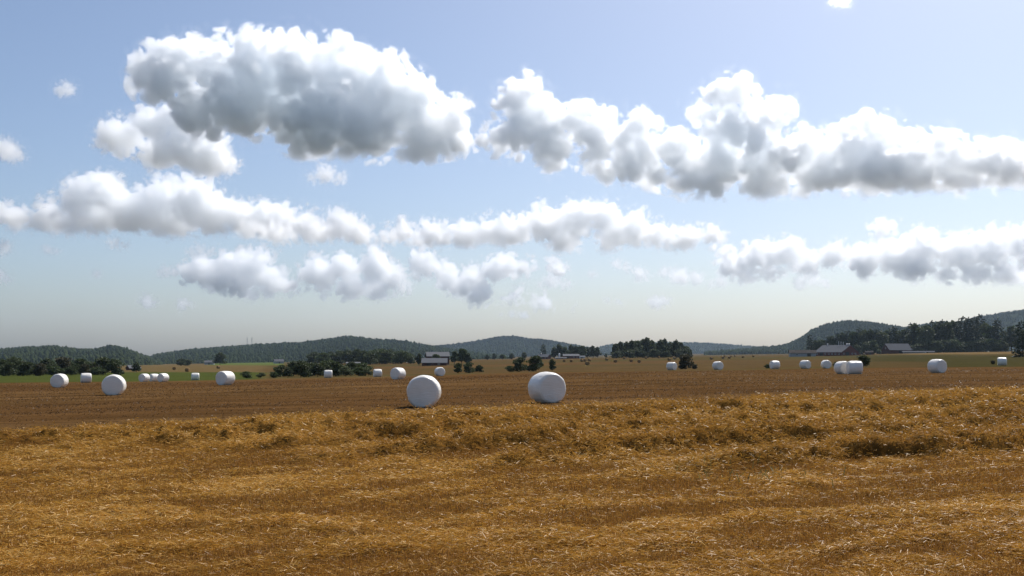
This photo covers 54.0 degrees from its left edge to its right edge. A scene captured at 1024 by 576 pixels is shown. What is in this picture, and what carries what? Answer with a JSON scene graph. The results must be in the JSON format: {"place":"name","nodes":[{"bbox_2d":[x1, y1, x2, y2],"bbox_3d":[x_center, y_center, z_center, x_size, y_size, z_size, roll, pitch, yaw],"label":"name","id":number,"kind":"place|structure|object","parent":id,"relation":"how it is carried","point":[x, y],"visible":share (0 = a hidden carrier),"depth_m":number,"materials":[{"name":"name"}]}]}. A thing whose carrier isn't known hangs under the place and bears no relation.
{"place":"outdoors","nodes":[
{"label":"outdoors","id":0,"kind":"place"},
{"bbox_2d":[454,339,550,356],"bbox_3d":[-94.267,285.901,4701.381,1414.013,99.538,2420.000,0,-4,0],"label":"hill","id":1,"kind":"structure","parent":0,"point":[509,349],"depth_m":3970.80,"materials":[{"name":"green plant"}]},
{"bbox_2d":[437,335,609,356],"bbox_3d":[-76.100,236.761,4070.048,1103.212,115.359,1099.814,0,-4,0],"label":"forest","id":2,"kind":"object","parent":1,"relation":"on","point":[517,341],"visible":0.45,"depth_m":4047.18,"materials":[{"name":"green plant"}]},
{"bbox_2d":[0,351,1023,575],"bbox_3d":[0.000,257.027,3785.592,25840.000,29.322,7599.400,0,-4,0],"label":"field","id":3,"kind":"structure","parent":0,"point":[975,362],"depth_m":35.07,"materials":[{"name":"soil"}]},
{"bbox_2d":[0,361,19,375],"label":"bush","id":4,"kind":"object","parent":3,"relation":"on","point":[6,370],"visible":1,"depth_m":230.54,"materials":[{"name":"green plant"}]},
{"bbox_2d":[14,361,35,375],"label":"bush","id":5,"kind":"object","parent":3,"relation":"on","point":[26,368],"visible":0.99,"depth_m":234.35,"materials":[{"name":"green plant"}]},
{"bbox_2d":[33,363,48,375],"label":"bush","id":6,"kind":"object","parent":3,"relation":"on","point":[40,367],"visible":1,"depth_m":234.70,"materials":[{"name":"green plant"}]},
{"bbox_2d":[47,366,64,374],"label":"bush","id":7,"kind":"object","parent":3,"relation":"on","point":[54,370],"visible":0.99,"depth_m":248.37,"materials":[{"name":"green plant"}]},
{"bbox_2d":[50,374,68,387],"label":"wrapped bale","id":8,"kind":"object","parent":3,"relation":"on","point":[58,380],"visible":0.95,"depth_m":86.30},
{"bbox_2d":[54,357,72,373],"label":"bush","id":9,"kind":"object","parent":3,"relation":"on","point":[63,362],"visible":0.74,"depth_m":275.15,"materials":[{"name":"green plant"}]},
{"bbox_2d":[63,366,77,374],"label":"bush","id":10,"kind":"object","parent":3,"relation":"on","point":[70,370],"visible":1,"depth_m":248.38,"materials":[{"name":"green plant"}]},
{"bbox_2d":[72,358,92,373],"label":"bush","id":11,"kind":"object","parent":3,"relation":"on","point":[80,361],"visible":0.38,"depth_m":275.79,"materials":[{"name":"green plant"}]},
{"bbox_2d":[78,363,90,374],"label":"bush","id":12,"kind":"object","parent":3,"relation":"on","point":[84,368],"visible":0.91,"depth_m":260.65,"materials":[{"name":"green plant"}]},
{"bbox_2d":[80,373,91,382],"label":"wrapped bale","id":13,"kind":"object","parent":3,"relation":"on","point":[85,377],"visible":1,"depth_m":124.70},
{"bbox_2d":[89,367,105,374],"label":"bush","id":14,"kind":"object","parent":3,"relation":"on","point":[96,370],"visible":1,"depth_m":260.53,"materials":[{"name":"green plant"}]},
{"bbox_2d":[91,357,109,374],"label":"bush","id":15,"kind":"object","parent":3,"relation":"on","point":[102,361],"visible":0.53,"depth_m":266.72,"materials":[{"name":"green plant"}]},
{"bbox_2d":[102,374,125,394],"bbox_3d":[-22.933,5.593,57.907,1.262,1.219,1.256,1,-4,-14],"label":"wrapped bale","id":16,"kind":"object","parent":3,"relation":"on","point":[113,384],"visible":0.92,"depth_m":57.34},
{"bbox_2d":[105,359,124,374],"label":"round tree","id":17,"kind":"object","parent":3,"relation":"on","point":[112,365],"visible":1,"depth_m":260.06,"materials":[{"name":"green plant"}]},
{"bbox_2d":[138,374,149,381],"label":"wrapped bale","id":18,"kind":"object","parent":3,"relation":"on","point":[143,377],"visible":0.94,"depth_m":144.32},
{"bbox_2d":[157,373,168,381],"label":"wrapped bale","id":19,"kind":"object","parent":3,"relation":"on","point":[162,377],"visible":0.97,"depth_m":139.18},
{"bbox_2d":[212,352,226,363],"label":"bush","id":20,"kind":"object","parent":3,"relation":"on","point":[219,357],"visible":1,"depth_m":756.52,"materials":[{"name":"green plant"}]},
{"bbox_2d":[216,371,234,384],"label":"wrapped bale","id":21,"kind":"object","parent":3,"relation":"on","point":[225,377],"visible":0.89,"depth_m":84.06},
{"bbox_2d":[273,365,287,376],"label":"bush","id":22,"kind":"object","parent":3,"relation":"on","point":[279,369],"visible":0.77,"depth_m":194.44,"materials":[{"name":"green plant"}]},
{"bbox_2d":[281,367,293,376],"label":"bush","id":23,"kind":"object","parent":3,"relation":"on","point":[287,371],"visible":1,"depth_m":175.00,"materials":[{"name":"green plant"}]},
{"bbox_2d":[293,360,312,376],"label":"bush","id":24,"kind":"object","parent":3,"relation":"on","point":[300,367],"visible":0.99,"depth_m":178.60,"materials":[{"name":"green plant"}]},
{"bbox_2d":[306,351,318,362],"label":"broadleaf tree","id":25,"kind":"object","parent":3,"relation":"on","point":[311,356],"visible":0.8,"depth_m":655.94,"materials":[{"name":"green plant"}]},
{"bbox_2d":[310,363,325,376],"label":"bush","id":26,"kind":"object","parent":3,"relation":"on","point":[317,368],"visible":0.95,"depth_m":180.95,"materials":[{"name":"green plant"}]},
{"bbox_2d":[314,352,331,361],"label":"broadleaf tree","id":27,"kind":"object","parent":3,"relation":"on","point":[320,356],"visible":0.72,"depth_m":647.20,"materials":[{"name":"green plant"}]},
{"bbox_2d":[328,361,343,375],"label":"bush","id":28,"kind":"object","parent":3,"relation":"on","point":[336,366],"visible":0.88,"depth_m":183.00,"materials":[{"name":"green plant"}]},
{"bbox_2d":[332,350,345,363],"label":"broadleaf tree","id":29,"kind":"object","parent":3,"relation":"on","point":[337,355],"visible":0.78,"depth_m":645.14,"materials":[{"name":"green plant"}]},
{"bbox_2d":[338,366,353,375],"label":"bush","id":30,"kind":"object","parent":3,"relation":"on","point":[345,370],"visible":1,"depth_m":174.93,"materials":[{"name":"green plant"}]},
{"bbox_2d":[340,350,355,362],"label":"broadleaf tree","id":31,"kind":"object","parent":3,"relation":"on","point":[347,355],"visible":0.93,"depth_m":635.42,"materials":[{"name":"green plant"}]},
{"bbox_2d":[352,367,366,375],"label":"bush","id":32,"kind":"object","parent":3,"relation":"on","point":[358,371],"visible":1,"depth_m":177.15,"materials":[{"name":"green plant"}]},
{"bbox_2d":[353,350,366,362],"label":"broadleaf tree","id":33,"kind":"object","parent":3,"relation":"on","point":[361,358],"visible":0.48,"depth_m":617.50,"materials":[{"name":"green plant"}]},
{"bbox_2d":[363,352,378,364],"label":"broadleaf tree","id":34,"kind":"object","parent":3,"relation":"on","point":[368,357],"visible":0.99,"depth_m":556.41,"materials":[{"name":"green plant"}]},
{"bbox_2d":[373,369,381,376],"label":"wrapped bale","id":35,"kind":"object","parent":3,"relation":"on","point":[377,372],"visible":0.9,"depth_m":152.92},
{"bbox_2d":[378,350,393,363],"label":"broadleaf tree","id":36,"kind":"object","parent":3,"relation":"on","point":[386,358],"visible":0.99,"depth_m":577.29,"materials":[{"name":"green plant"}]},
{"bbox_2d":[390,368,405,378],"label":"wrapped bale","id":37,"kind":"object","parent":3,"relation":"on","point":[397,373],"visible":0.88,"depth_m":100.45},
{"bbox_2d":[391,350,411,363],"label":"broadleaf tree","id":38,"kind":"object","parent":3,"relation":"on","point":[402,357],"visible":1,"depth_m":571.12,"materials":[{"name":"green plant"}]},
{"bbox_2d":[407,375,440,407],"bbox_3d":[-3.293,3.869,37.658,1.260,1.216,1.256,0,-4,0],"label":"wrapped bale","id":39,"kind":"object","parent":3,"relation":"on","point":[423,391],"visible":0.98,"depth_m":37.05},
{"bbox_2d":[421,358,447,365],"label":"barn","id":40,"kind":"structure","parent":3,"relation":"on","point":[434,361],"depth_m":446.04,"materials":[{"name":"grey metal"}]},
{"bbox_2d":[425,352,449,364],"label":"barn","id":41,"kind":"structure","parent":3,"relation":"on","point":[441,354],"depth_m":481.44,"materials":[{"name":"grey metal"}]},
{"bbox_2d":[434,367,444,375],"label":"wrapped bale","id":42,"kind":"object","parent":3,"relation":"on","point":[439,371],"visible":0.95,"depth_m":135.55},
{"bbox_2d":[453,363,462,372],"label":"bush","id":43,"kind":"object","parent":3,"relation":"on","point":[458,366],"visible":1,"depth_m":195.03,"materials":[{"name":"green plant"}]},
{"bbox_2d":[457,348,466,363],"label":"broadleaf tree","id":44,"kind":"object","parent":3,"relation":"on","point":[461,355],"visible":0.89,"depth_m":473.84,"materials":[{"name":"green plant"}]},
{"bbox_2d":[463,362,475,372],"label":"bush","id":45,"kind":"object","parent":3,"relation":"on","point":[468,368],"visible":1,"depth_m":192.91,"materials":[{"name":"green plant"}]},
{"bbox_2d":[0,384,1023,575],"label":"straw","id":46,"kind":"object","parent":3,"relation":"on","point":[642,538],"visible":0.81,"depth_m":13.04,"materials":[{"name":"yellow plant"}]},
{"bbox_2d":[511,357,528,371],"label":"bush","id":47,"kind":"object","parent":3,"relation":"on","point":[518,361],"visible":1,"depth_m":202.69,"materials":[{"name":"green plant"}]},
{"bbox_2d":[526,355,543,371],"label":"bush","id":48,"kind":"object","parent":3,"relation":"on","point":[535,362],"visible":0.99,"depth_m":205.02,"materials":[{"name":"green plant"}]},
{"bbox_2d":[528,372,565,402],"bbox_3d":[1.377,3.914,39.575,1.259,1.230,1.256,2,-4,-22],"label":"wrapped bale","id":49,"kind":"object","parent":3,"relation":"on","point":[546,387],"visible":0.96,"depth_m":39.04},
{"bbox_2d":[562,354,579,358],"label":"barn","id":50,"kind":"structure","parent":3,"relation":"on","point":[572,356],"depth_m":794.21,"materials":[{"name":"white metal"}]},
{"bbox_2d":[576,345,586,355],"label":"broadleaf tree","id":51,"kind":"object","parent":3,"relation":"on","point":[582,350],"visible":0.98,"depth_m":847.20,"materials":[{"name":"green plant"}]},
{"bbox_2d":[624,349,635,357],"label":"bush","id":52,"kind":"object","parent":3,"relation":"on","point":[629,353],"visible":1,"depth_m":628.80,"materials":[{"name":"green plant"}]},
{"bbox_2d":[642,337,653,357],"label":"broadleaf tree","id":53,"kind":"object","parent":3,"relation":"on","point":[646,342],"visible":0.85,"depth_m":637.62,"materials":[{"name":"green plant"}]},
{"bbox_2d":[648,349,659,357],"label":"bush","id":54,"kind":"object","parent":3,"relation":"on","point":[656,354],"visible":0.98,"depth_m":629.34,"materials":[{"name":"green plant"}]},
{"bbox_2d":[656,339,666,357],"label":"broadleaf tree","id":55,"kind":"object","parent":3,"relation":"on","point":[660,342],"visible":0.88,"depth_m":637.34,"materials":[{"name":"green plant"}]},
{"bbox_2d":[666,362,676,369],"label":"wrapped bale","id":56,"kind":"object","parent":3,"relation":"on","point":[671,365],"visible":0.93,"depth_m":147.29},
{"bbox_2d":[671,339,680,357],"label":"broadleaf tree","id":57,"kind":"object","parent":3,"relation":"on","point":[675,346],"visible":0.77,"depth_m":637.97,"materials":[{"name":"green plant"}]},
{"bbox_2d":[678,354,693,368],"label":"bush","id":58,"kind":"object","parent":3,"relation":"on","point":[684,362],"visible":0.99,"depth_m":225.07,"materials":[{"name":"green plant"}]},
{"bbox_2d":[712,361,723,369],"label":"wrapped bale","id":59,"kind":"object","parent":3,"relation":"on","point":[717,365],"visible":1,"depth_m":141.81},
{"bbox_2d":[676,452,845,487],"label":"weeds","id":60,"kind":"object","parent":3,"relation":"on","point":[759,472],"visible":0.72,"depth_m":15.78,"materials":[{"name":"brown plant"}]},
{"bbox_2d":[769,361,779,368],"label":"wrapped bale","id":61,"kind":"object","parent":3,"relation":"on","point":[774,364],"visible":0.91,"depth_m":147.21},
{"bbox_2d":[788,350,816,356],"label":"barn","id":62,"kind":"structure","parent":3,"relation":"on","point":[800,353],"depth_m":685.19,"materials":[{"name":"grey metal"}]},
{"bbox_2d":[799,360,810,368],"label":"wrapped bale","id":63,"kind":"object","parent":3,"relation":"on","point":[804,364],"visible":1,"depth_m":141.89},
{"bbox_2d":[805,335,814,349],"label":"spruce tree","id":64,"kind":"object","parent":3,"relation":"on","point":[810,347],"visible":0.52,"depth_m":773.21,"materials":[{"name":"green plant"}]},
{"bbox_2d":[821,360,831,367],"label":"wrapped bale","id":65,"kind":"object","parent":3,"relation":"on","point":[826,364],"visible":0.99,"depth_m":141.73},
{"bbox_2d":[816,341,858,355],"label":"barn","id":66,"kind":"structure","parent":3,"relation":"on","point":[837,350],"depth_m":691.53,"materials":[{"name":"grey metal"}]},
{"bbox_2d":[834,361,847,373],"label":"wrapped bale","id":67,"kind":"object","parent":3,"relation":"on","point":[839,367],"visible":0.64,"depth_m":91.51},
{"bbox_2d":[837,332,846,344],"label":"broadleaf tree","id":68,"kind":"object","parent":3,"relation":"on","point":[841,338],"visible":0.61,"depth_m":794.30,"materials":[{"name":"green plant"}]},
{"bbox_2d":[847,332,859,346],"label":"broadleaf tree","id":69,"kind":"object","parent":3,"relation":"on","point":[852,338],"visible":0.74,"depth_m":786.74,"materials":[{"name":"green plant"}]},
{"bbox_2d":[846,361,862,373],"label":"wrapped bale","id":70,"kind":"object","parent":3,"relation":"on","point":[854,367],"visible":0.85,"depth_m":89.45},
{"bbox_2d":[856,329,868,348],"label":"broadleaf tree","id":71,"kind":"object","parent":3,"relation":"on","point":[863,338],"visible":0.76,"depth_m":781.20,"materials":[{"name":"green plant"}]},
{"bbox_2d":[857,355,870,366],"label":"bush","id":72,"kind":"object","parent":3,"relation":"on","point":[865,360],"visible":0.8,"depth_m":157.33,"materials":[{"name":"green plant"}]},
{"bbox_2d":[861,342,871,352],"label":"broadleaf tree","id":73,"kind":"object","parent":3,"relation":"on","point":[865,346],"visible":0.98,"depth_m":724.76,"materials":[{"name":"green plant"}]},
{"bbox_2d":[865,329,875,341],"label":"broadleaf tree","id":74,"kind":"object","parent":3,"relation":"on","point":[870,335],"visible":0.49,"depth_m":779.18,"materials":[{"name":"green plant"}]},
{"bbox_2d":[868,340,880,354],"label":"broadleaf tree","id":75,"kind":"object","parent":3,"relation":"on","point":[873,346],"visible":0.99,"depth_m":725.76,"materials":[{"name":"green plant"}]},
{"bbox_2d":[875,330,889,349],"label":"broadleaf tree","id":76,"kind":"object","parent":3,"relation":"on","point":[882,338],"visible":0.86,"depth_m":771.68,"materials":[{"name":"green plant"}]},
{"bbox_2d":[881,344,912,353],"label":"barn","id":77,"kind":"structure","parent":3,"relation":"on","point":[892,348],"depth_m":736.90,"materials":[{"name":"grey metal"}]},
{"bbox_2d":[893,330,903,343],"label":"broadleaf tree","id":78,"kind":"object","parent":3,"relation":"on","point":[896,336],"visible":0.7,"depth_m":803.23,"materials":[{"name":"green plant"}]},
{"bbox_2d":[904,323,918,346],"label":"broadleaf tree","id":79,"kind":"object","parent":3,"relation":"on","point":[910,338],"visible":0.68,"depth_m":767.14,"materials":[{"name":"green plant"}]},
{"bbox_2d":[911,343,925,350],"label":"bush","id":80,"kind":"object","parent":3,"relation":"on","point":[915,347],"visible":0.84,"depth_m":738.74,"materials":[{"name":"green plant"}]},
{"bbox_2d":[916,324,935,345],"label":"broadleaf tree","id":81,"kind":"object","parent":3,"relation":"on","point":[926,332],"visible":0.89,"depth_m":751.07,"materials":[{"name":"green plant"}]},
{"bbox_2d":[927,359,946,372],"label":"wrapped bale","id":82,"kind":"object","parent":3,"relation":"on","point":[936,365],"visible":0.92,"depth_m":87.45},
{"bbox_2d":[929,340,944,352],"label":"bush","id":83,"kind":"object","parent":3,"relation":"on","point":[938,344],"visible":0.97,"depth_m":738.92,"materials":[{"name":"green plant"}]},
{"bbox_2d":[940,340,951,352],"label":"bush","id":84,"kind":"object","parent":3,"relation":"on","point":[945,345],"visible":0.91,"depth_m":741.16,"materials":[{"name":"green plant"}]},
{"bbox_2d":[937,321,958,352],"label":"broadleaf tree","id":85,"kind":"object","parent":3,"relation":"on","point":[946,332],"visible":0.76,"depth_m":754.61,"materials":[{"name":"green plant"}]},
{"bbox_2d":[940,339,959,351],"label":"bush","id":86,"kind":"object","parent":3,"relation":"on","point":[951,341],"visible":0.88,"depth_m":742.01,"materials":[{"name":"green plant"}]},
{"bbox_2d":[952,343,965,351],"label":"bush","id":87,"kind":"object","parent":3,"relation":"on","point":[957,346],"visible":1,"depth_m":738.44,"materials":[{"name":"green plant"}]},
{"bbox_2d":[955,316,971,351],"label":"spruce tree","id":88,"kind":"object","parent":3,"relation":"on","point":[959,329],"visible":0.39,"depth_m":765.09,"materials":[{"name":"green plant"}]},
{"bbox_2d":[960,317,979,351],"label":"spruce tree","id":89,"kind":"object","parent":3,"relation":"on","point":[962,338],"visible":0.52,"depth_m":757.47,"materials":[{"name":"green plant"}]},
{"bbox_2d":[964,316,986,351],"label":"spruce tree","id":90,"kind":"object","parent":3,"relation":"on","point":[976,334],"visible":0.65,"depth_m":750.36,"materials":[{"name":"green plant"}]},
{"bbox_2d":[967,340,987,351],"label":"bush","id":91,"kind":"object","parent":3,"relation":"on","point":[974,344],"visible":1,"depth_m":738.40,"materials":[{"name":"green plant"}]},
{"bbox_2d":[983,325,1001,339],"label":"broadleaf tree","id":92,"kind":"object","parent":3,"relation":"on","point":[988,333],"visible":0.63,"depth_m":757.97,"materials":[{"name":"green plant"}]},
{"bbox_2d":[983,338,1002,351],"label":"bush","id":93,"kind":"object","parent":3,"relation":"on","point":[992,340],"visible":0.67,"depth_m":744.49,"materials":[{"name":"green plant"}]},
{"bbox_2d":[990,342,1002,351],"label":"bush","id":94,"kind":"object","parent":3,"relation":"on","point":[999,346],"visible":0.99,"depth_m":739.36,"materials":[{"name":"green plant"}]},
{"bbox_2d":[990,318,1008,351],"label":"spruce tree","id":95,"kind":"object","parent":3,"relation":"on","point":[996,335],"visible":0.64,"depth_m":752.56,"materials":[{"name":"green plant"}]},
{"bbox_2d":[997,357,1006,365],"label":"wrapped bale","id":96,"kind":"object","parent":3,"relation":"on","point":[1001,361],"visible":0.98,"depth_m":147.28},
{"bbox_2d":[1003,325,1014,351],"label":"broadleaf tree","id":97,"kind":"object","parent":3,"relation":"on","point":[1009,334],"visible":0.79,"depth_m":768.43,"materials":[{"name":"green plant"}]},
{"bbox_2d":[1010,327,1023,347],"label":"broadleaf tree","id":98,"kind":"object","parent":3,"relation":"on","point":[1013,334],"visible":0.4,"depth_m":760.60,"materials":[{"name":"green plant"}]},
{"bbox_2d":[1011,320,1023,356],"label":"spruce tree","id":99,"kind":"object","parent":3,"relation":"on","point":[1016,345],"visible":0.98,"depth_m":299.58,"materials":[{"name":"green plant"}]},
{"bbox_2d":[0,0,1023,355],"label":"sky","id":100,"kind":"structure","parent":0,"point":[175,175],"materials":[{"name":"blue"}]},
{"bbox_2d":[601,345,731,353],"bbox_3d":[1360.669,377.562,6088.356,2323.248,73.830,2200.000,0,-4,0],"label":"hill","id":101,"kind":"structure","parent":0,"point":[694,348],"depth_m":5475.35,"materials":[{"name":"green plant"}]},
{"bbox_2d":[599,341,761,353],"bbox_3d":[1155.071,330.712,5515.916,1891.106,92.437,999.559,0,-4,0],"label":"forest","id":102,"kind":"object","parent":101,"relation":"on","point":[698,345],"visible":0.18,"depth_m":5584.54,"materials":[{"name":"green plant"}]},
{"bbox_2d":[812,323,892,341],"bbox_3d":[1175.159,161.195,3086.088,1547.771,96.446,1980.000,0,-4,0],"label":"hill","id":103,"kind":"structure","parent":0,"point":[839,330],"depth_m":2618.30,"materials":[{"name":"green plant"}]},
{"bbox_2d":[704,319,989,354],"bbox_3d":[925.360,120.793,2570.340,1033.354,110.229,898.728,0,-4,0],"label":"forest","id":104,"kind":"object","parent":103,"relation":"on","point":[801,342],"visible":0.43,"depth_m":2593.77,"materials":[{"name":"green plant"}]},
{"bbox_2d":[961,314,1023,350],"bbox_3d":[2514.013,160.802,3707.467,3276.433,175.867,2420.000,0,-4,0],"label":"hill","id":105,"kind":"structure","parent":0,"point":[1014,323],"depth_m":3176.43,"materials":[{"name":"green plant"}]},
{"bbox_2d":[907,309,1023,350],"bbox_3d":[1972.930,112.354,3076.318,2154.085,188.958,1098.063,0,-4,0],"label":"forest","id":106,"kind":"object","parent":105,"relation":"on","point":[1001,317],"visible":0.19,"depth_m":3242.86,"materials":[{"name":"green plant"}]},
{"bbox_3d":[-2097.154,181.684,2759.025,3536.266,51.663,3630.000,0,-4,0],"label":"hill","id":107,"kind":"structure","parent":0,"visible":0},
{"bbox_2d":[0,344,162,365],"bbox_3d":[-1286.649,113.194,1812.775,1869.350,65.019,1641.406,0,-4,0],"label":"forest","id":108,"kind":"object","parent":107,"relation":"on","point":[126,356],"visible":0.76,"depth_m":1707.50,"materials":[{"name":"green plant"}]},
{"bbox_3d":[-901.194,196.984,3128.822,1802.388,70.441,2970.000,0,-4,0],"label":"hill","id":109,"kind":"structure","parent":0,"visible":0},
{"bbox_2d":[149,335,510,363],"bbox_3d":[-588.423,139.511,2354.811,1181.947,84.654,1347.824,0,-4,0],"label":"forest","id":110,"kind":"object","parent":109,"relation":"on","point":[270,352],"visible":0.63,"depth_m":2285.11,"materials":[{"name":"green plant"}]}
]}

